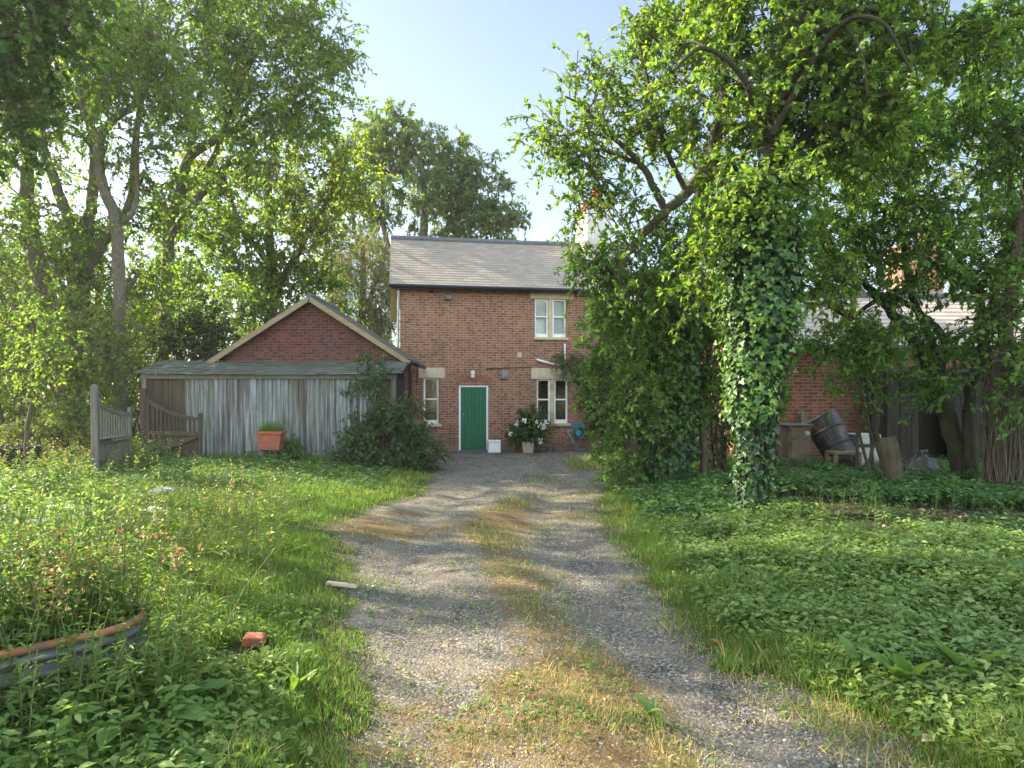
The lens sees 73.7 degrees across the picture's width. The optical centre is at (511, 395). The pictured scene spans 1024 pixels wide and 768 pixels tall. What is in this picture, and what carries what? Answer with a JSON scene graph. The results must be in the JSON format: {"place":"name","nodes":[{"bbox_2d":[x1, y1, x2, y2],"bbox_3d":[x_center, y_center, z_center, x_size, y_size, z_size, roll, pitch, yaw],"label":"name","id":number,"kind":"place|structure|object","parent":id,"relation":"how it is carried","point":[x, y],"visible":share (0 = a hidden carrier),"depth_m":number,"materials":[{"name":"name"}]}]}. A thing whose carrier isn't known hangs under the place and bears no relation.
{"place":"outdoors","nodes":[
{"label":"outdoors","id":0,"kind":"place"},
{"bbox_2d":[0,0,1023,405],"label":"sky","id":1,"kind":"structure","parent":0,"point":[472,65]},
{"bbox_2d":[0,407,1023,767],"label":"ground","id":2,"kind":"structure","parent":0,"point":[237,647],"depth_m":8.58,"materials":[{"name":"green plant"}]},
{"bbox_2d":[0,444,43,468],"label":"black tub","id":3,"kind":"object","parent":2,"relation":"on","point":[37,449],"visible":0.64,"depth_m":13.32,"materials":[{"name":"plastic"}]},
{"bbox_2d":[0,263,45,413],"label":"bush","id":4,"kind":"object","parent":2,"relation":"on","point":[15,309],"visible":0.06,"depth_m":20.89,"materials":[{"name":"green plant"}]},
{"bbox_2d":[0,378,45,428],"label":"bush","id":5,"kind":"object","parent":2,"relation":"on","point":[12,413],"visible":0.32,"depth_m":23.09,"materials":[{"name":"green plant"}]},
{"bbox_2d":[0,709,62,754],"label":"dock plant","id":6,"kind":"object","parent":2,"relation":"on","point":[17,726],"visible":0.09,"depth_m":3.08,"materials":[{"name":"green plant"}]},
{"bbox_2d":[0,6,73,196],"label":"broadleaf tree","id":7,"kind":"object","parent":2,"relation":"on","point":[13,144],"visible":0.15,"depth_m":15.33,"materials":[{"name":"green plant"}]},
{"bbox_2d":[0,286,75,442],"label":"bush","id":8,"kind":"object","parent":2,"relation":"on","point":[5,396],"visible":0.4,"depth_m":18.08,"materials":[{"name":"green plant"}]},
{"bbox_2d":[0,296,90,467],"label":"sapling","id":9,"kind":"object","parent":2,"relation":"on","point":[43,364],"visible":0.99,"depth_m":12.98,"materials":[{"name":"green plant"}]},
{"bbox_2d":[1,373,89,431],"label":"bush","id":10,"kind":"object","parent":2,"relation":"on","point":[33,412],"visible":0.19,"depth_m":23.74,"materials":[{"name":"green plant"}]},
{"bbox_2d":[1,257,106,435],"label":"bush","id":11,"kind":"object","parent":2,"relation":"on","point":[58,296],"visible":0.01,"depth_m":24.74,"materials":[{"name":"green plant"}]},
{"bbox_2d":[0,393,110,458],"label":"bush","id":12,"kind":"object","parent":2,"relation":"on","point":[49,424],"visible":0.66,"depth_m":15.31,"materials":[{"name":"green plant"}]},
{"bbox_2d":[1,291,138,415],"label":"bush","id":13,"kind":"object","parent":2,"relation":"on","point":[82,376],"visible":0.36,"depth_m":17.17,"materials":[{"name":"green plant"}]},
{"bbox_2d":[0,583,147,725],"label":"raised bed","id":14,"kind":"object","parent":2,"relation":"on","point":[46,647],"visible":0.23,"depth_m":3.29,"materials":[{"name":"metal"}]},
{"bbox_2d":[0,569,31,633],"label":"borage","id":15,"kind":"object","parent":14,"relation":"on","point":[11,604],"visible":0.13,"depth_m":3.50,"materials":[{"name":"green plant"}]},
{"bbox_2d":[0,461,168,650],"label":"wildflowers","id":16,"kind":"object","parent":14,"relation":"on","point":[22,613],"visible":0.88,"depth_m":3.58,"materials":[{"name":"green plant"}]},
{"bbox_2d":[0,507,210,637],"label":"dried flowers","id":17,"kind":"object","parent":14,"relation":"in","point":[96,570],"visible":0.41,"depth_m":3.73,"materials":[{"name":"green plant"}]},
{"bbox_2d":[9,301,152,421],"bbox_3d":[-21.885,-1.761,35.845,8.482,7.615,6.225,0,0,-32],"label":"hedge bush","id":18,"kind":"object","parent":2,"relation":"on","point":[135,343],"visible":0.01,"depth_m":35.08,"materials":[{"name":"green plant"}]},
{"bbox_2d":[47,731,119,766],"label":"dock plant","id":19,"kind":"object","parent":2,"relation":"on","point":[83,740],"visible":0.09,"depth_m":2.95,"materials":[{"name":"green plant"}]},
{"bbox_2d":[35,380,133,453],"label":"bush","id":20,"kind":"object","parent":2,"relation":"on","point":[73,396],"visible":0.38,"depth_m":16.23,"materials":[{"name":"green plant"}]},
{"bbox_2d":[0,0,171,189],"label":"overhanging tree","id":21,"kind":"object","parent":2,"relation":"on","point":[29,32],"visible":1,"depth_m":8.77,"materials":[{"name":"green plant"}]},
{"bbox_2d":[40,379,133,435],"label":"bush","id":22,"kind":"object","parent":2,"relation":"on","point":[84,407],"depth_m":24.46,"materials":[{"name":"green plant"}]},
{"bbox_2d":[0,427,184,507],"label":"tall weeds","id":23,"kind":"object","parent":2,"relation":"on","point":[29,470],"visible":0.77,"depth_m":12.14,"materials":[{"name":"green plant"}]},
{"bbox_2d":[90,384,99,472],"bbox_3d":[-7.807,0.726,12.791,0.115,1.896,0.115,-1,1,-11],"label":"gate post","id":24,"kind":"object","parent":2,"relation":"on","point":[94,415],"visible":0.7,"depth_m":12.74,"materials":[{"name":"grey wood"}]},
{"bbox_2d":[99,398,131,470],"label":"garden gate","id":25,"kind":"structure","parent":24,"relation":"attached to","point":[115,438],"depth_m":13.71,"materials":[{"name":"grey wood"}]},
{"bbox_2d":[42,316,156,439],"bbox_3d":[-12.612,-0.520,21.010,3.360,4.159,3.526,0,0,24],"label":"bush","id":26,"kind":"object","parent":2,"relation":"on","point":[130,401],"visible":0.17,"depth_m":21.03,"materials":[{"name":"green plant"}]},
{"bbox_2d":[0,630,200,767],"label":"bed side weeds","id":27,"kind":"object","parent":2,"relation":"on","point":[63,722],"visible":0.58,"depth_m":3.01,"materials":[{"name":"green plant"}]},
{"bbox_2d":[0,0,215,444],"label":"broadleaf tree","id":28,"kind":"object","parent":2,"relation":"on","point":[80,261],"visible":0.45,"depth_m":19.46,"materials":[{"name":"green plant"}]},
{"bbox_2d":[0,574,215,745],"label":"bedside stalks","id":29,"kind":"object","parent":2,"relation":"on","point":[15,693],"visible":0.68,"depth_m":3.21,"materials":[{"name":"green plant"}]},
{"bbox_2d":[0,198,222,418],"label":"broadleaf tree","id":30,"kind":"object","parent":2,"relation":"on","point":[132,253],"visible":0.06,"depth_m":30.94,"materials":[{"name":"green plant"}]},
{"bbox_2d":[88,395,139,434],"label":"bush","id":31,"kind":"object","parent":2,"relation":"on","point":[134,430],"visible":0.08,"depth_m":25.71,"materials":[{"name":"green plant"}]},
{"bbox_2d":[57,300,174,411],"bbox_3d":[-12.822,-1.176,22.178,3.712,5.417,3.664,0,0,-34],"label":"bush","id":32,"kind":"object","parent":2,"relation":"on","point":[144,364],"visible":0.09,"depth_m":22.23,"materials":[{"name":"green plant"}]},
{"bbox_2d":[0,0,249,448],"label":"broadleaf tree","id":33,"kind":"object","parent":2,"relation":"on","point":[151,68],"visible":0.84,"depth_m":17.73,"materials":[{"name":"green plant"}]},
{"bbox_2d":[139,388,146,451],"bbox_3d":[-8.797,0.737,16.311,0.130,1.856,0.130,-1,1,-11],"label":"gate post","id":34,"kind":"object","parent":2,"relation":"on","point":[143,393],"visible":0.69,"depth_m":16.25,"materials":[{"name":"grey wood"}]},
{"bbox_2d":[146,396,201,458],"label":"garden gate","id":35,"kind":"structure","parent":34,"relation":"attached to","point":[192,441],"depth_m":16.02,"materials":[{"name":"grey wood"}]},
{"bbox_2d":[71,669,233,748],"bbox_3d":[-1.684,1.508,3.240,0.609,0.240,0.757,0,0,41],"label":"dock plant","id":36,"kind":"object","parent":2,"relation":"on","point":[181,714],"visible":0.37,"depth_m":3.17,"materials":[{"name":"green plant"}]},
{"bbox_2d":[0,447,312,668],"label":"seeding grass","id":37,"kind":"structure","parent":2,"relation":"on","point":[242,515],"depth_m":6.16,"materials":[{"name":"green plant"}]},
{"bbox_2d":[126,299,196,434],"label":"bush","id":38,"kind":"object","parent":2,"relation":"on","point":[151,319],"visible":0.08,"depth_m":24.90,"materials":[{"name":"green plant"}]},
{"bbox_2d":[154,486,174,497],"bbox_3d":[-4.761,1.364,9.295,0.331,0.271,0.254,0,0,0],"label":"cow parsley","id":39,"kind":"object","parent":2,"relation":"on","point":[166,489],"visible":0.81,"depth_m":9.28,"materials":[{"name":"white plant"}]},
{"bbox_2d":[140,299,240,374],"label":"evergreen shrub","id":40,"kind":"object","parent":2,"relation":"on","point":[210,343],"visible":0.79,"depth_m":20.68,"materials":[{"name":"green plant"}]},
{"bbox_2d":[0,449,396,490],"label":"nettles","id":41,"kind":"object","parent":2,"relation":"on","point":[254,472],"visible":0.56,"depth_m":12.91,"materials":[{"name":"green plant"}]},
{"bbox_2d":[0,449,405,767],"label":"weeds","id":42,"kind":"object","parent":2,"relation":"on","point":[184,759],"visible":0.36,"depth_m":3.46,"materials":[{"name":"green plant"}]},
{"bbox_2d":[182,268,289,360],"bbox_3d":[-9.775,-1.494,23.848,4.368,6.058,3.575,0,0,-21],"label":"bush","id":43,"kind":"object","parent":2,"relation":"on","point":[252,293],"visible":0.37,"depth_m":23.67,"materials":[{"name":"green plant"}]},
{"bbox_2d":[197,305,292,355],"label":"hedge bush","id":44,"kind":"object","parent":2,"relation":"on","point":[241,323],"visible":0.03,"depth_m":37.47,"materials":[{"name":"green plant"}]},
{"bbox_2d":[108,0,385,374],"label":"broadleaf tree","id":45,"kind":"object","parent":2,"relation":"on","point":[285,118],"visible":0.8,"depth_m":21.25,"materials":[{"name":"green plant"}]},
{"bbox_2d":[242,632,265,647],"bbox_3d":[-1.638,1.551,4.345,0.124,0.062,0.100,3,4,-7],"label":"loose brick","id":46,"kind":"object","parent":2,"relation":"on","point":[255,639],"visible":0.96,"depth_m":4.30,"materials":[{"name":"orange brick"}]},
{"bbox_2d":[140,113,399,345],"bbox_3d":[-9.739,-4.656,26.722,10.274,13.515,6.383,0,0,0],"label":"broadleaf tree","id":47,"kind":"object","parent":2,"relation":"on","point":[272,256],"visible":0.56,"depth_m":26.30,"materials":[{"name":"green plant"}]},
{"bbox_2d":[132,360,408,459],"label":"corrugated shed","id":48,"kind":"structure","parent":2,"relation":"on","point":[233,402],"depth_m":16.60,"materials":[{"name":"metal"}]},
{"bbox_2d":[260,450,281,459],"bbox_3d":[-5.538,1.393,15.700,0.440,0.312,0.240,0,0,0],"label":"trough stand","id":49,"kind":"object","parent":2,"relation":"on","point":[276,452],"visible":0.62,"depth_m":15.62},
{"bbox_2d":[255,431,286,449],"bbox_3d":[-5.538,1.021,15.700,0.610,0.430,0.400,0,0,0],"label":"terracotta trough","id":50,"kind":"object","parent":49,"relation":"on","point":[270,440],"visible":0.94,"depth_m":15.54,"materials":[{"name":"ceramic"}]},
{"bbox_2d":[253,419,288,432],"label":"herb tuft","id":51,"kind":"object","parent":50,"relation":"in","point":[273,427],"visible":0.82,"depth_m":15.63,"materials":[{"name":"green plant"}]},
{"bbox_2d":[268,434,309,460],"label":"ivy bush","id":52,"kind":"object","parent":2,"relation":"on","point":[290,444],"visible":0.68,"depth_m":15.81,"materials":[{"name":"green plant"}]},
{"bbox_2d":[279,662,321,700],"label":"dock plant","id":53,"kind":"object","parent":2,"relation":"on","point":[294,678],"visible":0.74,"depth_m":3.71,"materials":[{"name":"green plant"}]},
{"bbox_2d":[207,292,426,440],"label":"brick garage","id":54,"kind":"structure","parent":2,"relation":"on","point":[311,327],"depth_m":17.92,"materials":[{"name":"brick"}]},
{"bbox_2d":[299,223,396,345],"bbox_3d":[-7.183,-2.794,30.951,6.205,10.035,5.052,0,0,0],"label":"willow tree","id":55,"kind":"object","parent":2,"relation":"on","point":[376,318],"visible":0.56,"depth_m":30.22,"materials":[{"name":"green plant"}]},
{"bbox_2d":[312,348,454,472],"bbox_3d":[-2.806,0.537,15.339,3.048,3.260,2.472,0,0,0],"label":"shrub","id":56,"kind":"object","parent":2,"relation":"on","point":[382,425],"visible":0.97,"depth_m":14.94,"materials":[{"name":"green plant"}]},
{"bbox_2d":[296,95,532,284],"bbox_3d":[-5.595,-7.170,38.040,13.614,18.609,5.970,0,0,0],"label":"ash tree","id":57,"kind":"object","parent":2,"relation":"on","point":[461,184],"visible":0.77,"depth_m":37.28,"materials":[{"name":"green plant"}]},
{"bbox_2d":[0,437,1023,767],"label":"dry grass","id":58,"kind":"structure","parent":2,"relation":"on","point":[818,713],"depth_m":3.78,"materials":[{"name":"beige plant"}]},
{"bbox_2d":[389,190,641,451],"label":"brick house","id":59,"kind":"structure","parent":2,"relation":"on","point":[482,336],"depth_m":21.33,"materials":[{"name":"brick"}]},
{"bbox_2d":[418,368,444,426],"bbox_3d":[-2.470,0.037,20.982,0.805,1.812,0.185,0,0,-9],"label":"window","id":60,"kind":"structure","parent":59,"relation":"in","point":[428,373],"depth_m":20.98,"materials":[{"name":"white paint"}]},
{"bbox_2d":[459,385,487,451],"bbox_3d":[-1.190,0.722,21.162,0.920,2.116,0.220,0,0,-9],"label":"door","id":61,"kind":"structure","parent":59,"relation":"in","point":[473,399],"depth_m":21.20,"materials":[{"name":"green paint"}]},
{"bbox_2d":[530,292,573,339],"bbox_3d":[1.255,-2.552,21.592,1.393,1.577,0.225,0,0,-9],"label":"window","id":62,"kind":"structure","parent":59,"relation":"in","point":[550,324],"depth_m":21.63,"materials":[{"name":"white paint"}]},
{"bbox_2d":[531,368,572,425],"bbox_3d":[1.261,0.037,21.576,1.341,1.832,0.190,0,0,-9],"label":"window","id":63,"kind":"structure","parent":59,"relation":"in","point":[541,374],"depth_m":21.55,"materials":[{"name":"white paint"}]},
{"bbox_2d":[546,228,572,241],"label":"distant tree","id":64,"kind":"object","parent":2,"relation":"on","point":[567,229],"visible":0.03,"depth_m":43.49,"materials":[{"name":"green plant"}]},
{"bbox_2d":[547,324,635,448],"bbox_3d":[2.617,-0.425,21.564,3.036,4.967,1.269,0,0,0],"label":"climbing plant","id":65,"kind":"object","parent":2,"relation":"on","point":[564,367],"visible":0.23,"depth_m":21.42,"materials":[{"name":"green plant"}]},
{"bbox_2d":[498,0,755,487],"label":"ivy clad tree","id":66,"kind":"object","parent":2,"relation":"on","point":[658,407],"visible":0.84,"depth_m":10.78,"materials":[{"name":"green plant"}]},
{"bbox_2d":[668,303,744,476],"bbox_3d":[3.579,-0.180,12.061,1.706,3.751,1.573,0,0,0],"label":"young tree","id":67,"kind":"object","parent":2,"relation":"on","point":[703,466],"visible":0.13,"depth_m":12.24,"materials":[{"name":"brown plant"}]},
{"bbox_2d":[687,346,735,473],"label":"dark shrub","id":68,"kind":"object","parent":2,"relation":"on","point":[721,453],"visible":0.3,"depth_m":13.42,"materials":[{"name":"green plant"}]},
{"bbox_2d":[777,424,813,468],"bbox_3d":[5.685,1.057,13.715,0.540,0.985,0.527,0,0,-3],"label":"old cabinet","id":69,"kind":"object","parent":2,"relation":"on","point":[795,441],"visible":0.81,"depth_m":13.49,"materials":[{"name":"brown wood"}]},
{"bbox_2d":[801,413,805,423],"bbox_3d":[6.388,0.979,14.903,0.110,1.250,0.025,5,-14,-6],"label":"leaning board","id":70,"kind":"object","parent":2,"relation":"on","point":[803,418],"visible":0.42,"depth_m":15.02,"materials":[{"name":"grey wood"}]},
{"bbox_2d":[609,453,1023,534],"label":"shade plants","id":71,"kind":"object","parent":2,"relation":"on","point":[912,487],"visible":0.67,"depth_m":9.79,"materials":[{"name":"green plant"}]},
{"bbox_2d":[628,469,1023,543],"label":"dead leaves","id":72,"kind":"object","parent":2,"relation":"on","point":[923,504],"visible":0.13,"depth_m":8.79,"materials":[{"name":"brown plant"}]},
{"bbox_2d":[632,497,1023,767],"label":"ground cover","id":73,"kind":"object","parent":2,"relation":"on","point":[971,574],"visible":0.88,"depth_m":4.89,"materials":[{"name":"green plant"}]},
{"bbox_2d":[633,0,1023,522],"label":"ivy clad tree","id":74,"kind":"object","parent":2,"relation":"on","point":[748,222],"visible":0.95,"depth_m":8.45,"materials":[{"name":"green plant"}]},
{"bbox_2d":[636,453,1023,664],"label":"bank weeds","id":75,"kind":"object","parent":2,"relation":"on","point":[934,556],"visible":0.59,"depth_m":6.20,"materials":[{"name":"green plant"}]},
{"bbox_2d":[804,409,855,459],"bbox_3d":[6.453,0.838,13.830,1.010,1.146,0.715,0,0,34],"label":"barrel","id":76,"kind":"object","parent":2,"relation":"on","point":[833,435],"visible":0.76,"depth_m":13.58,"materials":[{"name":"black metal"}]},
{"bbox_2d":[825,451,861,468],"bbox_3d":[6.474,1.341,13.350,0.535,0.520,0.400,0,0,-2],"label":"wooden crate","id":77,"kind":"object","parent":2,"relation":"on","point":[850,462],"visible":0.45,"depth_m":13.30,"materials":[{"name":"brown wood"}]},
{"bbox_2d":[774,454,948,476],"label":"junk weeds","id":78,"kind":"object","parent":2,"relation":"on","point":[816,461],"visible":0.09,"depth_m":13.04,"materials":[{"name":"green plant"}]},
{"bbox_2d":[701,291,1023,461],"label":"brick outbuilding","id":79,"kind":"structure","parent":2,"relation":"on","point":[812,403],"depth_m":15.20,"materials":[{"name":"red brick"}]},
{"bbox_2d":[849,433,880,468],"bbox_3d":[7.079,1.167,13.893,0.600,0.800,0.570,0,0,-2],"label":"broken appliance","id":80,"kind":"object","parent":2,"relation":"on","point":[865,439],"visible":0.32,"depth_m":13.64,"materials":[{"name":"white metal"}]},
{"bbox_2d":[802,309,934,472],"bbox_3d":[6.504,-0.037,12.533,2.284,3.304,1.710,0,0,-26],"label":"elder shrub","id":81,"kind":"object","parent":2,"relation":"on","point":[870,460],"visible":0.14,"depth_m":12.63,"materials":[{"name":"green plant"}]},
{"bbox_2d":[811,332,929,484],"bbox_3d":[6.026,0.271,11.552,1.720,2.742,1.690,0,0,0],"label":"tree stump","id":82,"kind":"object","parent":2,"relation":"on","point":[889,453],"visible":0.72,"depth_m":11.45,"materials":[{"name":"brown plant"}]},
{"bbox_2d":[828,633,914,671],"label":"dock plant","id":83,"kind":"object","parent":2,"relation":"on","point":[848,645],"visible":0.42,"depth_m":3.97,"materials":[{"name":"green plant"}]},
{"bbox_2d":[781,85,1022,291],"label":"broadleaf tree","id":84,"kind":"object","parent":2,"relation":"on","point":[955,176],"visible":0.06,"depth_m":32.63,"materials":[{"name":"green plant"}]},
{"bbox_2d":[786,0,1023,481],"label":"elder tree","id":85,"kind":"object","parent":2,"relation":"on","point":[940,233],"visible":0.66,"depth_m":11.14,"materials":[{"name":"green plant"}]},
{"bbox_2d":[856,642,969,682],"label":"dock plant","id":86,"kind":"object","parent":2,"relation":"on","point":[902,669],"visible":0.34,"depth_m":3.65,"materials":[{"name":"green plant"}]},
{"bbox_2d":[904,449,939,474],"bbox_3d":[7.740,1.286,12.889,0.644,0.578,0.614,0,0,0],"label":"rubbish sack","id":87,"kind":"object","parent":2,"relation":"on","point":[921,459],"visible":0.67,"depth_m":12.76,"materials":[{"name":"grey plastic"}]},
{"bbox_2d":[926,522,950,530],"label":"dock plant","id":88,"kind":"object","parent":2,"relation":"on","point":[931,523],"visible":0.02,"depth_m":7.10,"materials":[{"name":"green plant"}]},
{"bbox_2d":[866,367,1023,462],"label":"plank store","id":89,"kind":"structure","parent":2,"relation":"on","point":[921,430],"depth_m":14.58,"materials":[{"name":"wood"}]},
{"bbox_2d":[913,0,1023,488],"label":"vine clad tree","id":90,"kind":"object","parent":2,"relation":"on","point":[1001,426],"visible":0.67,"depth_m":10.69,"materials":[{"name":"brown plant"}]},
{"bbox_2d":[924,636,1017,677],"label":"dock plant","id":91,"kind":"object","parent":2,"relation":"on","point":[951,655],"visible":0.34,"depth_m":3.66,"materials":[{"name":"green plant"}]},
{"bbox_2d":[986,554,1023,572],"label":"dock plant","id":92,"kind":"object","parent":2,"relation":"on","point":[1021,562],"visible":0.02,"depth_m":5.48,"materials":[{"name":"green plant"}]},
{"bbox_2d":[282,450,975,767],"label":"driveway","id":93,"kind":"structure","parent":0,"point":[577,592],"depth_m":4.69,"materials":[{"name":"grey gravel"}]},
{"bbox_2d":[326,581,357,587],"bbox_3d":[-1.474,1.631,5.909,0.280,0.030,0.044,2,1,13],"label":"timber offcut","id":94,"kind":"object","parent":93,"relation":"on","point":[343,584],"visible":0.98,"depth_m":5.89,"materials":[{"name":"white wood"}]},
{"bbox_2d":[487,440,500,452],"bbox_3d":[-0.551,1.542,20.942,0.400,0.375,0.355,0,0,-9],"label":"white bin","id":95,"kind":"object","parent":93,"relation":"on","point":[493,446],"visible":1,"depth_m":20.79,"materials":[{"name":"paint"}]},
{"bbox_2d":[522,441,533,452],"bbox_3d":[0.487,1.560,20.790,0.375,0.340,0.375,0,0,0],"label":"stone pot","id":96,"kind":"object","parent":93,"relation":"on","point":[527,447],"visible":0.8,"depth_m":20.62,"materials":[{"name":"stone"}]},
{"bbox_2d":[504,403,555,449],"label":"flowering bush","id":97,"kind":"object","parent":96,"relation":"in","point":[526,425],"visible":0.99,"depth_m":20.68,"materials":[{"name":"green plant"}]},
{"bbox_2d":[545,446,553,451],"bbox_3d":[1.166,1.650,21.170,0.286,0.160,0.282,0,0,0],"label":"pot","id":98,"kind":"object","parent":93,"relation":"on","point":[549,448],"visible":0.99,"depth_m":21.08,"materials":[{"name":"plastic"}]},
{"bbox_2d":[566,423,590,451],"bbox_3d":[2.051,1.295,21.176,0.767,0.870,0.465,0,0,-9],"label":"hose reel","id":99,"kind":"object","parent":93,"relation":"on","point":[577,432],"visible":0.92,"depth_m":21.21,"materials":[{"name":"blue plastic"}]},
{"bbox_2d":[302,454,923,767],"bbox_3d":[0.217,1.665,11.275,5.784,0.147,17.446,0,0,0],"label":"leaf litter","id":100,"kind":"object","parent":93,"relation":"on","point":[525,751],"visible":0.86,"depth_m":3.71,"materials":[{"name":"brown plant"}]},
{"bbox_2d":[620,694,664,724],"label":"dock plant","id":101,"kind":"object","parent":93,"relation":"on","point":[651,708],"visible":0.92,"depth_m":3.53,"materials":[{"name":"green plant"}]},
{"bbox_2d":[314,458,973,767],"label":"drive weeds","id":102,"kind":"object","parent":93,"relation":"on","point":[577,712],"visible":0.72,"depth_m":3.81,"materials":[{"name":"green plant"}]},
{"bbox_2d":[921,733,939,741],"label":"dead leaf","id":103,"kind":"object","parent":93,"relation":"on","point":[929,738],"visible":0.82,"depth_m":3.23,"materials":[{"name":"beige plant"}]},
{"bbox_2d":[884,234,943,292],"bbox_3d":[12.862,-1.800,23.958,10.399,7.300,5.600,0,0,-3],"label":"chimney","id":104,"kind":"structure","parent":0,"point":[900,272],"depth_m":22.51,"materials":[{"name":"brick"}]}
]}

